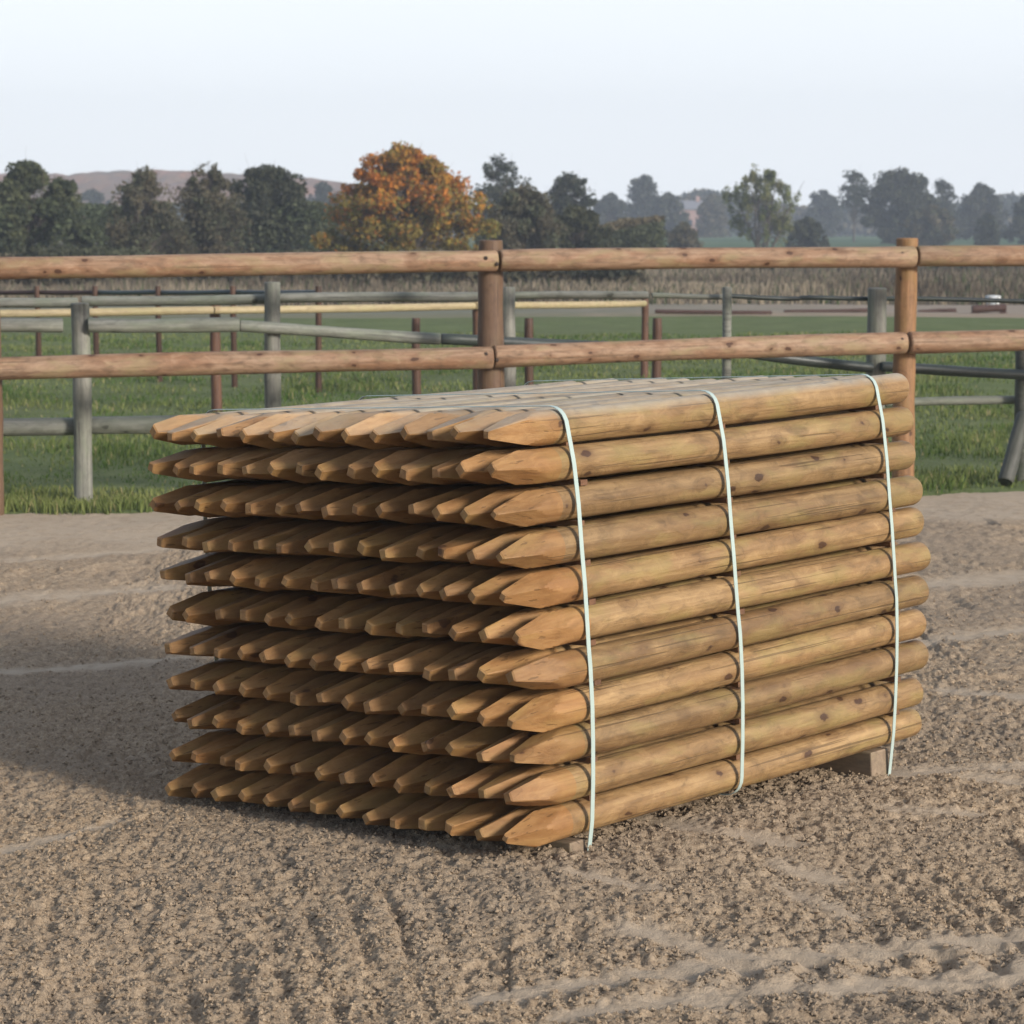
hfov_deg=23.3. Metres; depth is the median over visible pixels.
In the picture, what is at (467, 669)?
fence post
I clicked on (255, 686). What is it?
fence post
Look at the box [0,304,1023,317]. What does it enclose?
sand track
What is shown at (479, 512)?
fence post
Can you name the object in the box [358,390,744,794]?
strap
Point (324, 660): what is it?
fence post
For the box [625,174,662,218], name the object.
lime tree
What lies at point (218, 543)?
fence post
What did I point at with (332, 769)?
fence post
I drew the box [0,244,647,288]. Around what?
undergrowth
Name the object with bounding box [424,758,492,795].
fence post
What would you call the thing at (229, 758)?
fence post
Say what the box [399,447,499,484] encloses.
fence post
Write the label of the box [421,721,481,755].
fence post
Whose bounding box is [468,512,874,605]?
fence post
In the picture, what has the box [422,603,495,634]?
fence post
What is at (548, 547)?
fence post
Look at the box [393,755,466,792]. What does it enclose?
fence post
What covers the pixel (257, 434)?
fence post
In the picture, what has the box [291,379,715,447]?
fence post
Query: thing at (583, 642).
batten
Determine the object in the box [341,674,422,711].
fence post
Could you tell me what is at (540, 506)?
fence post
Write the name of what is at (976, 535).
arena sand
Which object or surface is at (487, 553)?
fence post
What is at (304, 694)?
fence post
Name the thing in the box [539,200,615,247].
hawthorn
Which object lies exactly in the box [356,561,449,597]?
fence post
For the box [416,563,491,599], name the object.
fence post
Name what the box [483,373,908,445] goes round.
fence post
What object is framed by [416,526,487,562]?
fence post
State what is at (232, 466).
fence post
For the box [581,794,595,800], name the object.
batten
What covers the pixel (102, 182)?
distant hill
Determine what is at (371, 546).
fence post
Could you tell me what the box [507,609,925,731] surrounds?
fence post
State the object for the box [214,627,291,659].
fence post
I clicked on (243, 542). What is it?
fence post
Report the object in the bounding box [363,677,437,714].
fence post
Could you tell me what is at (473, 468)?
fence post
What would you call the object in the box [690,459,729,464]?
batten
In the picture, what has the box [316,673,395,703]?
fence post
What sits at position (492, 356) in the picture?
arena fence
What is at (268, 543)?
fence post
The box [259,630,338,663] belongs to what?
fence post
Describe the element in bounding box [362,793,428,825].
fence post
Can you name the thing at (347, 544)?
fence post
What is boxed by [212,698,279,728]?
fence post
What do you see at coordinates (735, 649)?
batten
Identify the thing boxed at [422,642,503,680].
fence post
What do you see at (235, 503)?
fence post
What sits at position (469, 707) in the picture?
fence post
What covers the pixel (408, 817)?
fence post
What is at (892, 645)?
batten
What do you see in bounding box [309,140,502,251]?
maple
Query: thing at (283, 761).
fence post
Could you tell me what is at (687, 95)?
sky
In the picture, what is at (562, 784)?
fence post
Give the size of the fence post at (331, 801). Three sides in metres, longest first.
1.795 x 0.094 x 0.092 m
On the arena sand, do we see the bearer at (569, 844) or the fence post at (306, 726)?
the bearer at (569, 844)
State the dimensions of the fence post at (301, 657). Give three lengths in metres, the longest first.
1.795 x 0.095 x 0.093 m
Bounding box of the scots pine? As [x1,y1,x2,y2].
[544,171,597,214]
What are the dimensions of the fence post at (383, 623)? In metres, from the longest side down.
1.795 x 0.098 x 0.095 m
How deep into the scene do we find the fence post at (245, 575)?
6.76 m
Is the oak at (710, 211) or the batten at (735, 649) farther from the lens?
the oak at (710, 211)
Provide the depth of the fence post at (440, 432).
6.35 m
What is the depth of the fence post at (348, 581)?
6.49 m
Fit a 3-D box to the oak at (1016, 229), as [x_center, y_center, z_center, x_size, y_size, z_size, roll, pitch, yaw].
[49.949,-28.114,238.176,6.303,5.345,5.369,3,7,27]
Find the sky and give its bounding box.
[0,0,1023,225]
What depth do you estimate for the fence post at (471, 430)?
6.32 m
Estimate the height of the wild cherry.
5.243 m
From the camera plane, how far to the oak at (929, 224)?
212.81 m
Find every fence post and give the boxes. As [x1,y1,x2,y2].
[148,446,216,479]
[149,381,574,444]
[149,480,257,515]
[157,516,252,549]
[160,552,246,580]
[164,622,252,655]
[165,763,228,797]
[166,587,242,621]
[166,659,240,690]
[167,382,569,444]
[169,728,238,763]
[171,693,237,722]
[173,446,250,481]
[174,480,281,517]
[182,516,270,549]
[182,588,260,626]
[185,553,259,586]
[187,695,254,728]
[189,446,263,478]
[190,378,617,448]
[190,623,272,656]
[190,660,260,690]
[191,733,264,763]
[191,766,256,797]
[194,481,291,517]
[202,517,301,552]
[204,554,283,587]
[210,770,271,801]
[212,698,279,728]
[213,663,285,694]
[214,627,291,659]
[215,590,300,622]
[216,379,638,441]
[217,446,301,478]
[220,481,328,513]
[220,735,282,765]
[228,519,322,553]
[229,555,306,591]
[235,736,311,770]
[236,701,298,734]
[237,628,319,663]
[238,774,297,803]
[239,377,666,448]
[239,665,307,697]
[240,590,328,621]
[242,446,320,479]
[245,481,335,517]
[253,519,337,552]
[255,556,336,590]
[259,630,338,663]
[262,668,339,702]
[262,704,336,737]
[263,739,341,773]
[263,776,323,806]
[264,592,343,629]
[267,446,348,483]
[268,378,688,446]
[275,482,353,519]
[276,520,381,555]
[281,556,375,590]
[284,632,368,668]
[285,594,371,627]
[288,704,352,735]
[288,781,341,811]
[290,671,359,705]
[290,742,361,776]
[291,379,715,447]
[295,482,394,516]
[296,446,365,477]
[304,520,399,557]
[309,634,389,670]
[310,558,384,593]
[310,783,376,813]
[311,711,371,741]
[313,386,655,445]
[314,446,407,483]
[315,596,387,632]
[315,746,390,781]
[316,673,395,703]
[321,484,404,521]
[329,522,431,557]
[331,561,404,591]
[334,636,428,672]
[336,787,403,817]
[339,597,427,629]
[339,714,400,745]
[339,749,407,784]
[341,375,767,449]
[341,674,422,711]
[347,446,427,483]
[352,483,439,517]
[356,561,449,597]
[357,522,452,557]
[361,636,451,675]
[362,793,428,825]
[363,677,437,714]
[364,599,448,637]
[364,715,439,747]
[369,376,792,447]
[369,753,441,787]
[372,447,473,485]
[375,483,480,523]
[379,523,478,562]
[388,639,475,674]
[388,716,464,754]
[389,562,469,596]
[390,796,453,828]
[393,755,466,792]
[395,602,469,637]
[397,680,480,716]
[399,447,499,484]
[400,376,819,448]
[408,484,508,517]
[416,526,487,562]
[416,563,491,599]
[418,798,493,830]
[421,682,502,716]
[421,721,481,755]
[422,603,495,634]
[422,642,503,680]
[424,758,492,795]
[427,376,841,444]
[432,447,509,482]
[432,459,731,524]
[438,504,672,561]
[439,566,519,602]
[445,726,517,758]
[445,798,518,835]
[446,762,527,797]
[447,685,524,722]
[448,605,530,642]
[448,645,529,680]
[450,375,865,446]
[456,410,867,483]
[460,442,880,528]
[467,478,885,567]
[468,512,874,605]
[474,751,750,840]
[476,648,879,762]
[477,581,881,684]
[477,615,879,726]
[478,541,897,645]
[478,681,887,798]
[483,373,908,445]
[487,407,913,484]
[490,441,915,526]
[496,475,922,568]
[499,507,923,607]
[502,708,921,846]
[504,677,922,805]
[505,575,928,689]
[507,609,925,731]
[510,640,928,763]
[512,541,930,649]
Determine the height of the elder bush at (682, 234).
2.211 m
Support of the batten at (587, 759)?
on the fence post at (186, 712)
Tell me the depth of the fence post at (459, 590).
6.23 m
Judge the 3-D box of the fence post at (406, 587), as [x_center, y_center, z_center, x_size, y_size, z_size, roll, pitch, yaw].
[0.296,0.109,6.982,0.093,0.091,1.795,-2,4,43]
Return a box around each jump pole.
[655,309,771,313]
[784,308,866,312]
[918,308,956,311]
[971,304,1006,312]
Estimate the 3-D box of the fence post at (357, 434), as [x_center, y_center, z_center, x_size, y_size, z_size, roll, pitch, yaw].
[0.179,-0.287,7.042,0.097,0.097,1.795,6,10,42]
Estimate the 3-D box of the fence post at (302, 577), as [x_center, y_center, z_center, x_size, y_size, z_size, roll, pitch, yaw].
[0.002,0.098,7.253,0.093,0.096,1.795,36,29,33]
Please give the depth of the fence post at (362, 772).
6.54 m
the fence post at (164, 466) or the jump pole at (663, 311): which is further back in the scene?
the jump pole at (663, 311)
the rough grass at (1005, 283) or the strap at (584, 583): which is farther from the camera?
the rough grass at (1005, 283)
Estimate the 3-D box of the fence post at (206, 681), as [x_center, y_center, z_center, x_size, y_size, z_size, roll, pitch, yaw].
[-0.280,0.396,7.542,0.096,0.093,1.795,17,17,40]
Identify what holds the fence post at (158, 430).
on the fence post at (164, 466)
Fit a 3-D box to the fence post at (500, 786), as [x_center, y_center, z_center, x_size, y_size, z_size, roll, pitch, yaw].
[0.531,0.617,6.827,0.096,0.093,1.795,-5,2,43]
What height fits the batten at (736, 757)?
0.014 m
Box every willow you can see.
[101,165,197,253]
[163,158,259,253]
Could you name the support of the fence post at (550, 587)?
on the fence post at (553, 628)
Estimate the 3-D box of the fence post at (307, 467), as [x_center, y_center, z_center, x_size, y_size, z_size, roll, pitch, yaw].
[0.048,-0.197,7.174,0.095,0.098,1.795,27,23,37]
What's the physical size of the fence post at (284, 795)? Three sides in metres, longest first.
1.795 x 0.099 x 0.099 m
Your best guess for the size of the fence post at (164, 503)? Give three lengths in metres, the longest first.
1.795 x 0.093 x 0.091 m
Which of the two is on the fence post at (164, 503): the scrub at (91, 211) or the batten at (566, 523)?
the batten at (566, 523)
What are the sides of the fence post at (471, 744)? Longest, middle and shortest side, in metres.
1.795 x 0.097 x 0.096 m
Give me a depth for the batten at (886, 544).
7.26 m
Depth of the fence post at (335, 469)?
6.48 m
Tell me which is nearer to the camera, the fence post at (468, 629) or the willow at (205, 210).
the fence post at (468, 629)
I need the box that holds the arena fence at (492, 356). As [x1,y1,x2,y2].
[0,238,1023,514]
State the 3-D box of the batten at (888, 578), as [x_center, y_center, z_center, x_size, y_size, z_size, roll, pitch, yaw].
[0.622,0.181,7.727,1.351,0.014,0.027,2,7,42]
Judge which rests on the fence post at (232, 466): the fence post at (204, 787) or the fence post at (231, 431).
the fence post at (231, 431)
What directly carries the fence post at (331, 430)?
on the fence post at (335, 469)
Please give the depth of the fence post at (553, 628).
6.61 m
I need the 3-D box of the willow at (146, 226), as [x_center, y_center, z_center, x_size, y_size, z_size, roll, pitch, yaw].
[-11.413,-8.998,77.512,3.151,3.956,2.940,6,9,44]
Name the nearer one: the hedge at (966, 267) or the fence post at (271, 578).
the fence post at (271, 578)
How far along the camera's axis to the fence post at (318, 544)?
6.58 m
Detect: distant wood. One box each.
[141,199,507,235]
[624,188,1023,236]
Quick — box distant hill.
[0,169,398,231]
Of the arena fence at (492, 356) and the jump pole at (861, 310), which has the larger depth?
the jump pole at (861, 310)
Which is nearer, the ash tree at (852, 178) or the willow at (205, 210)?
the willow at (205, 210)
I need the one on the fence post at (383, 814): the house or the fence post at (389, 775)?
the fence post at (389, 775)
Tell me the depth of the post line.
25.45 m
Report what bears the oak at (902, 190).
on the paddock ground at (703, 327)
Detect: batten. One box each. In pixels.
[228,479,587,485]
[260,516,583,525]
[302,441,572,447]
[556,559,590,565]
[564,598,595,604]
[567,639,595,645]
[572,756,596,762]
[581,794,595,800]
[582,679,600,685]
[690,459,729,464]
[699,497,732,502]
[700,423,724,428]
[708,571,740,576]
[711,535,735,539]
[717,608,744,614]
[724,717,740,723]
[724,754,739,759]
[725,646,743,651]
[725,682,739,686]
[849,405,878,409]
[855,438,887,442]
[856,473,885,478]
[866,541,891,546]
[873,576,892,580]
[876,643,899,647]
[878,610,899,615]
[878,676,900,681]
[884,710,899,715]
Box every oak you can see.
[78,188,110,210]
[306,181,346,239]
[591,192,629,224]
[644,191,690,237]
[693,193,729,237]
[800,189,845,236]
[852,166,942,243]
[902,204,958,245]
[952,182,1010,239]
[1000,195,1023,243]
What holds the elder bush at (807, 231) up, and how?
on the paddock ground at (703, 327)
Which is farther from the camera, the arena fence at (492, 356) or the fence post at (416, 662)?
the arena fence at (492, 356)
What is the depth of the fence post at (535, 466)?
6.58 m
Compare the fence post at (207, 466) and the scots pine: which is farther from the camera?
the scots pine
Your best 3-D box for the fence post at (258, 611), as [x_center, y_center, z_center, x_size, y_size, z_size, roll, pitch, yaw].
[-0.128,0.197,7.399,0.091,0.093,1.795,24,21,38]
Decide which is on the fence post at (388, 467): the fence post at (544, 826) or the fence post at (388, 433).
the fence post at (388, 433)
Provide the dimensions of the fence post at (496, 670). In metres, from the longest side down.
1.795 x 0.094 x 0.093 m
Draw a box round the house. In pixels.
[680,196,701,230]
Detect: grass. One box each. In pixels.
[0,266,1023,305]
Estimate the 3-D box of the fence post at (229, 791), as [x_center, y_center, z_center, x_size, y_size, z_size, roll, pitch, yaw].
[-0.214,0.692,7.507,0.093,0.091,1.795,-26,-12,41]
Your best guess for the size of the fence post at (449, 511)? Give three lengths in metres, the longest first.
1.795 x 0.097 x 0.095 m
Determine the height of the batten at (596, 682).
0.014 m
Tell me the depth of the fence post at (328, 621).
6.59 m
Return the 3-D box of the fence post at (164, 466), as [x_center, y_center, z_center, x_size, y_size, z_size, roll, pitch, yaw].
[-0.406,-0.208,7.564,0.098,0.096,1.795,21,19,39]
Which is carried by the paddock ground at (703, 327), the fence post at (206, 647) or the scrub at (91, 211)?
the scrub at (91, 211)
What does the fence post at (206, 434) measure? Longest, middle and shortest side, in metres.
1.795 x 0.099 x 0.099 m
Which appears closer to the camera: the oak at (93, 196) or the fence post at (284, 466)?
the fence post at (284, 466)
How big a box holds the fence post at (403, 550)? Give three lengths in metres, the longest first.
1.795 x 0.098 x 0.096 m
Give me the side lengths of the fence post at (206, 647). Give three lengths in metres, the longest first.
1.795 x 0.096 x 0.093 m
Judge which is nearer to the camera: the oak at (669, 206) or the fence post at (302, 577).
the fence post at (302, 577)
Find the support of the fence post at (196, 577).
on the fence post at (202, 612)
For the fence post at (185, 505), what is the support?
on the fence post at (194, 540)
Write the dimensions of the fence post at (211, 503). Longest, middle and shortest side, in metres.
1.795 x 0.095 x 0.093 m
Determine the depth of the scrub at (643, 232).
96.06 m
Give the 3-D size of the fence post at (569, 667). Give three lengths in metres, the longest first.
1.795 x 0.097 x 0.094 m
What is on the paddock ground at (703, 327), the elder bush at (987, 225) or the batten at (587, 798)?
the elder bush at (987, 225)
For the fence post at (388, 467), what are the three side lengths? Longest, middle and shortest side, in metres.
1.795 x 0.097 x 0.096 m
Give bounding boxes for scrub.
[52,198,338,252]
[473,214,666,249]
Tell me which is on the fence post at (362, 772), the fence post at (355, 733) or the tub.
the fence post at (355, 733)
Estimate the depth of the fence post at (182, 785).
7.02 m
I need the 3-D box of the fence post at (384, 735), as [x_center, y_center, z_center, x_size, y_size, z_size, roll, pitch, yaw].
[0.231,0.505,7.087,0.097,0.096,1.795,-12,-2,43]
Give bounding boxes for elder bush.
[665,222,703,247]
[784,215,830,246]
[973,212,1000,244]
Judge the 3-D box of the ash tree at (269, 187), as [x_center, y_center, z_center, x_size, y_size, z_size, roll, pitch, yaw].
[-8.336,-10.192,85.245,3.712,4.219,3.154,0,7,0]
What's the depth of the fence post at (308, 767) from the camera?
6.69 m
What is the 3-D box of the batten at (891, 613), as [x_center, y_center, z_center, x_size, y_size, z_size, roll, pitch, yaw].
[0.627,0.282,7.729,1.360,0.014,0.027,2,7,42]
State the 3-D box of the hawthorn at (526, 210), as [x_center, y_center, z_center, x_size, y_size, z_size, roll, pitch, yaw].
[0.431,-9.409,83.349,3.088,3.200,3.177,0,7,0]
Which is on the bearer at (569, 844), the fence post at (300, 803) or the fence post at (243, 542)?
the fence post at (300, 803)
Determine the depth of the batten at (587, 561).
6.26 m
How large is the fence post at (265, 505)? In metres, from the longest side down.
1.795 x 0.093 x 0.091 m
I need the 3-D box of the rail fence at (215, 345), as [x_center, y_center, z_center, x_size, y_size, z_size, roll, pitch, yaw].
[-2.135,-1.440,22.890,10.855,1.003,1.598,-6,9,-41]
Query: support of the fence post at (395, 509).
on the fence post at (403, 550)
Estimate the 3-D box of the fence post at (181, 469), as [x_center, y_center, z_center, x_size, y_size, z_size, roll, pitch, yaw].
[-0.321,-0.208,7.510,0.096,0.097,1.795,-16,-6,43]
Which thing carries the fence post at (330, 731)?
on the fence post at (332, 769)
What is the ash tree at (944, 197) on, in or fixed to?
on the paddock ground at (703, 327)
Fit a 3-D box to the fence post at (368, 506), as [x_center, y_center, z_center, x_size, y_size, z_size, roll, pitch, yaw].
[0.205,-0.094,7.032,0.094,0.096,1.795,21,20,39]
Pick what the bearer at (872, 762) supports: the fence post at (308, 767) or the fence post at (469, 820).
the fence post at (469, 820)
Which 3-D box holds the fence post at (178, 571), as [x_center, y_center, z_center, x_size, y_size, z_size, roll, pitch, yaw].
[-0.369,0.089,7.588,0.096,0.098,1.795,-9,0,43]
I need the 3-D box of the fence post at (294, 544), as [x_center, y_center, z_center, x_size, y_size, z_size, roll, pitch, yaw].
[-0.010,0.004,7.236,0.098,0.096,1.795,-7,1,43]
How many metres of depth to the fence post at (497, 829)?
6.23 m
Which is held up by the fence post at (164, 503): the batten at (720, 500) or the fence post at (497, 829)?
the batten at (720, 500)
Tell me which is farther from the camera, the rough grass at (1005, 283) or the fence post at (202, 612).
the rough grass at (1005, 283)
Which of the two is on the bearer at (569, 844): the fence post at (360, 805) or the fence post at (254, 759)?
the fence post at (360, 805)
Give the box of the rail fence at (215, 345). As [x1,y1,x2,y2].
[0,298,648,411]
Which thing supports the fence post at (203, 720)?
on the fence post at (212, 752)
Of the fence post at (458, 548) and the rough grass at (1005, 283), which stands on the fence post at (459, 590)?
the fence post at (458, 548)
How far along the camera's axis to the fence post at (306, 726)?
6.67 m
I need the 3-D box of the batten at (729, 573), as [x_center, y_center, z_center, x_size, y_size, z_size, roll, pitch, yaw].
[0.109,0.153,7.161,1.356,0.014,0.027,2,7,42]
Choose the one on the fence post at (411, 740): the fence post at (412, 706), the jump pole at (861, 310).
the fence post at (412, 706)
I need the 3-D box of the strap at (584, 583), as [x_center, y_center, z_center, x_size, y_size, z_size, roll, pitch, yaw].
[-0.335,0.306,6.689,1.440,1.176,0.035,2,7,42]
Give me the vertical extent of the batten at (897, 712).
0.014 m
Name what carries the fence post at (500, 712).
on the fence post at (500, 750)
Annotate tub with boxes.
[985,295,1000,304]
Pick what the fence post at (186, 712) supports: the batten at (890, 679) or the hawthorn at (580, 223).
the batten at (890, 679)
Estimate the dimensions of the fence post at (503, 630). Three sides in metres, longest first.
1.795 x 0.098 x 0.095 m
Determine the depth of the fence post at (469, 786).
6.28 m
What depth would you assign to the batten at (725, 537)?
6.71 m
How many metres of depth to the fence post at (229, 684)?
6.85 m
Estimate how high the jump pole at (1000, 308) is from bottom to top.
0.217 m
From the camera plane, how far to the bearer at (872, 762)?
7.27 m
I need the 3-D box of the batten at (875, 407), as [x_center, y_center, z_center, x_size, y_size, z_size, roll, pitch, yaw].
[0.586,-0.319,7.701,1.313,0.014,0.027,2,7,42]
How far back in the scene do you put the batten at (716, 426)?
6.71 m
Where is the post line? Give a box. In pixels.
[0,286,661,394]
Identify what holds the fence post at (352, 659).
on the fence post at (355, 700)
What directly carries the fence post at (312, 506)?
on the fence post at (318, 544)
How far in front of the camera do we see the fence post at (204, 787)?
6.95 m
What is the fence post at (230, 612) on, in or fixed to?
on the fence post at (229, 649)
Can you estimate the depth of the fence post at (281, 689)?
6.73 m
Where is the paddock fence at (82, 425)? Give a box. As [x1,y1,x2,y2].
[0,282,1023,501]
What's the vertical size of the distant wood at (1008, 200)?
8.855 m
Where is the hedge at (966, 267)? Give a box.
[676,266,1023,272]
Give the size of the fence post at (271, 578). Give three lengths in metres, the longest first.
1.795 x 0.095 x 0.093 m
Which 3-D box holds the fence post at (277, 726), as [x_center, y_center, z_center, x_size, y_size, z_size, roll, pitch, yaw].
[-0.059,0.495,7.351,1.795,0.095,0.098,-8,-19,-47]
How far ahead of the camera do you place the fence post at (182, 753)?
7.02 m
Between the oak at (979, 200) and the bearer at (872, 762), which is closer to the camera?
the bearer at (872, 762)
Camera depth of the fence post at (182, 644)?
6.98 m
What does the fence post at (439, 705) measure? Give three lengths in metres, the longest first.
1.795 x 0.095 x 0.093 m
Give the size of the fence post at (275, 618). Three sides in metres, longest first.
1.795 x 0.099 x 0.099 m
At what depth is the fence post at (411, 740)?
6.40 m
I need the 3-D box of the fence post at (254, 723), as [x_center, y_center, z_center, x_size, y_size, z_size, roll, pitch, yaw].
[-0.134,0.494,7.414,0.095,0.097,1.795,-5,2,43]
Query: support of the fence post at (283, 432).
on the fence post at (284, 466)
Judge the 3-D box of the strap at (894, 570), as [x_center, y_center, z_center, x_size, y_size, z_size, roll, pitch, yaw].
[0.587,0.179,7.694,1.440,1.192,0.036,2,7,42]
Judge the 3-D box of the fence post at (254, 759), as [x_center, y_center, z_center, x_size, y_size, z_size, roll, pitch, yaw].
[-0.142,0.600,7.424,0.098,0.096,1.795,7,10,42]
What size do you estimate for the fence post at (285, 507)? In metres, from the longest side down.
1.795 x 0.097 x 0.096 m
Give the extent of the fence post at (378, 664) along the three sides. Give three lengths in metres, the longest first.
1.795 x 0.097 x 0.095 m
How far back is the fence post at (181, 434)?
7.04 m
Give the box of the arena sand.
[0,491,1023,1023]
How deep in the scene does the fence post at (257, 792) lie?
6.83 m
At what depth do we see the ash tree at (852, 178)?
257.57 m
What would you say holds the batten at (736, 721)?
on the fence post at (186, 712)
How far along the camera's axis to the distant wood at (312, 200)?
404.29 m
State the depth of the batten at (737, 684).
6.73 m
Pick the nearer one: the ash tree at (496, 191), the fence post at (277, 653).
the fence post at (277, 653)
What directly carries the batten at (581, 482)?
on the fence post at (164, 466)
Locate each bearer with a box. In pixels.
[541,837,584,852]
[814,747,888,776]
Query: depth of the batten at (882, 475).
7.26 m
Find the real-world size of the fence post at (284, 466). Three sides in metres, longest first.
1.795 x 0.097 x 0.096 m
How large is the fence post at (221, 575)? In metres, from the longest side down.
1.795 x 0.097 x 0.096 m
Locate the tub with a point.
(992, 296)
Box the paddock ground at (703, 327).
[1,229,1023,513]
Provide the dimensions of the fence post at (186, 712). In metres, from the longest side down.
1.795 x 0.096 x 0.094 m
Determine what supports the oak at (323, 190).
on the paddock ground at (703, 327)
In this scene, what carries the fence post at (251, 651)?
on the fence post at (255, 686)
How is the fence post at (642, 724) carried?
on the fence post at (562, 784)
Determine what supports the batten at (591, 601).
on the fence post at (178, 571)
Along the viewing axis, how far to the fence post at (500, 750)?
6.21 m
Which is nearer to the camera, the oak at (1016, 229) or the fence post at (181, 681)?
the fence post at (181, 681)
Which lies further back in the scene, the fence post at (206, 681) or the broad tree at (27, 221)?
the broad tree at (27, 221)
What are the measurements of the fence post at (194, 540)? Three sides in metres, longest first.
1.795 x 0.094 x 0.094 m
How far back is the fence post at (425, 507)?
6.29 m
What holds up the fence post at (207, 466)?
on the fence post at (211, 503)
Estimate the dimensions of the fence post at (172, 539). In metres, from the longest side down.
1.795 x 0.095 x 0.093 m
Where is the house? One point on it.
(691, 207)
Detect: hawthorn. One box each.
[481,184,567,248]
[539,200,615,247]
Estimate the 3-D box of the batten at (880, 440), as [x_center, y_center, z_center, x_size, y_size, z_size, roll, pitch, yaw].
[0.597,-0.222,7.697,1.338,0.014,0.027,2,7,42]
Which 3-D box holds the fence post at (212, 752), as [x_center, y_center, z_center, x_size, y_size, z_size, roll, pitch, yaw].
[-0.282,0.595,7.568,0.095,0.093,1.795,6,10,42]
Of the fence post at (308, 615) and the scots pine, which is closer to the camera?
the fence post at (308, 615)
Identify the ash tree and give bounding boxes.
[226,162,314,252]
[469,152,530,219]
[835,166,872,241]
[931,177,959,218]
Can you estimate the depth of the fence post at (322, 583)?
6.58 m
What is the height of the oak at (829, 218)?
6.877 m
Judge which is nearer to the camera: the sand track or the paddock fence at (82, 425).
the paddock fence at (82, 425)
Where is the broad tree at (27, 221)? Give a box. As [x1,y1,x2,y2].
[0,157,109,253]
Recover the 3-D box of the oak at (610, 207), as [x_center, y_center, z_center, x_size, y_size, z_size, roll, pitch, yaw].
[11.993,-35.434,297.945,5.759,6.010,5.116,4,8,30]
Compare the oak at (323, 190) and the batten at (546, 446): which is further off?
the oak at (323, 190)
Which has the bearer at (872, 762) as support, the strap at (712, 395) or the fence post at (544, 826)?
the fence post at (544, 826)
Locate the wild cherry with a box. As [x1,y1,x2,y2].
[722,163,804,246]
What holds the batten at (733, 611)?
on the fence post at (176, 611)
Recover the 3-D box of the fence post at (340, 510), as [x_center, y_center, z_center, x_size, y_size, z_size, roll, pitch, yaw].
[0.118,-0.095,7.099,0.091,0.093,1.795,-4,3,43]
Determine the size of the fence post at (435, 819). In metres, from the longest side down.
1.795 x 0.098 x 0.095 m
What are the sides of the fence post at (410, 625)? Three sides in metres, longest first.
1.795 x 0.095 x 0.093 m
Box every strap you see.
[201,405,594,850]
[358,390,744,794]
[524,374,898,775]
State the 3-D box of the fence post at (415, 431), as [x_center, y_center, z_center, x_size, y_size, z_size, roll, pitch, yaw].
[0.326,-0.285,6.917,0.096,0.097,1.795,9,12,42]
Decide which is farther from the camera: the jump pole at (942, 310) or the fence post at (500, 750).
the jump pole at (942, 310)
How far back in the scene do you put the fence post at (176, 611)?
6.98 m
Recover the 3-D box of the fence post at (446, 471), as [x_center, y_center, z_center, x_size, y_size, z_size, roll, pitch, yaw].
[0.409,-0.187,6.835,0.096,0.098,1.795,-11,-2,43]
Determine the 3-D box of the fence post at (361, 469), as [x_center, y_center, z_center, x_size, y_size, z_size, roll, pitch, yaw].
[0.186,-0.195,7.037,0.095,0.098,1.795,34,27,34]
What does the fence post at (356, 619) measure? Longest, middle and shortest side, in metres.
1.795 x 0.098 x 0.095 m
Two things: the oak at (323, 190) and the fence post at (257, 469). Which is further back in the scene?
the oak at (323, 190)

